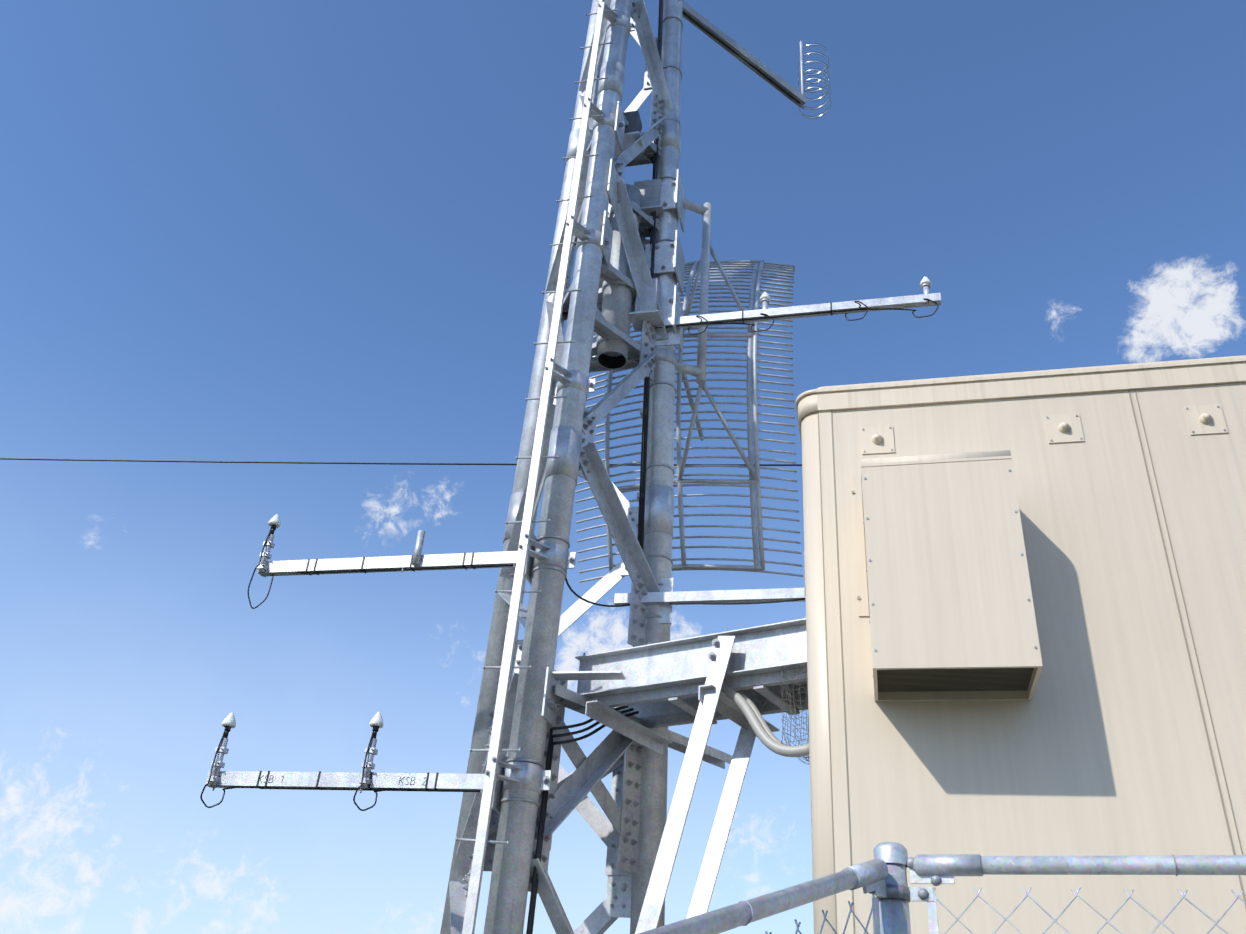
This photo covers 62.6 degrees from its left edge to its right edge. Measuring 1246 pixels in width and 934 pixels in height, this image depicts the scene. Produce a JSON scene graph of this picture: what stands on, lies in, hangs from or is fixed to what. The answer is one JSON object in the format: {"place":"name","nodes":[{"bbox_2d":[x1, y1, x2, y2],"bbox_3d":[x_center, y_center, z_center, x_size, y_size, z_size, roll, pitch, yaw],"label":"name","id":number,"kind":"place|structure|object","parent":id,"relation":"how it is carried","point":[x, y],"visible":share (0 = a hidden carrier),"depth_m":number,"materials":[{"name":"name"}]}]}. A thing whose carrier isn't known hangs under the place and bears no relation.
{"place":"outdoors","nodes":[
{"label":"outdoors","id":0,"kind":"place"},
{"bbox_2d":[0,458,801,465],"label":"overhead wire","id":1,"kind":"object","parent":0,"point":[343,462],"visible":0.44,"depth_m":11.54,"materials":[{"name":"black metal"}]},
{"bbox_2d":[0,0,1245,933],"label":"sky","id":2,"kind":"structure","parent":0,"point":[231,230],"materials":[{"name":"blue"}]},
{"bbox_3d":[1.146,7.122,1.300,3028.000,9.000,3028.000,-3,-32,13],"label":"hill","id":3,"kind":"structure","parent":0,"visible":0},
{"bbox_2d":[638,842,1245,933],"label":"chain link fence","id":4,"kind":"object","parent":3,"relation":"on","point":[881,876],"visible":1,"depth_m":1.97,"materials":[{"name":"metal"}]},
{"bbox_3d":[1.300,3.412,3.576,5.498,0.304,5.200,-3,-32,13],"label":"compound pad","id":5,"kind":"object","parent":3,"relation":"on","visible":0},
{"bbox_2d":[440,0,685,933],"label":"lattice tower","id":6,"kind":"structure","parent":5,"relation":"on","point":[621,284],"depth_m":6.04,"materials":[{"name":"metal"}]},
{"bbox_2d":[456,0,635,933],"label":"climbing ladder","id":7,"kind":"object","parent":6,"relation":"attached to","point":[530,776],"visible":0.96,"depth_m":5.35,"materials":[{"name":"metal"}]},
{"bbox_2d":[200,0,940,813],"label":"antenna arms","id":8,"kind":"object","parent":6,"relation":"attached to","point":[666,598],"visible":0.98,"depth_m":5.70},
{"bbox_2d":[575,199,802,582],"bbox_3d":[0.503,-0.537,7.705,1.513,2.823,1.430,19,-34,-23],"label":"grid dish antenna","id":9,"kind":"object","parent":6,"relation":"attached to","point":[703,266],"visible":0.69,"depth_m":7.21,"materials":[{"name":"grey paint"}]},
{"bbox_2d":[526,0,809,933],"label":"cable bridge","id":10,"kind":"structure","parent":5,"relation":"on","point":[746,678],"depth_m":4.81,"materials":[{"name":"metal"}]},
{"bbox_2d":[796,355,1245,933],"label":"equipment shelter","id":11,"kind":"object","parent":5,"relation":"on","point":[1122,733],"visible":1,"depth_m":3.43,"materials":[{"name":"beige paint"}]},
{"bbox_2d":[851,450,1042,700],"bbox_3d":[1.094,0.320,3.553,0.568,0.903,0.322,-3,-32,13],"label":"vent hood","id":12,"kind":"object","parent":11,"relation":"attached to","point":[949,608],"visible":1,"depth_m":3.38,"materials":[{"name":"paint"}]}
]}

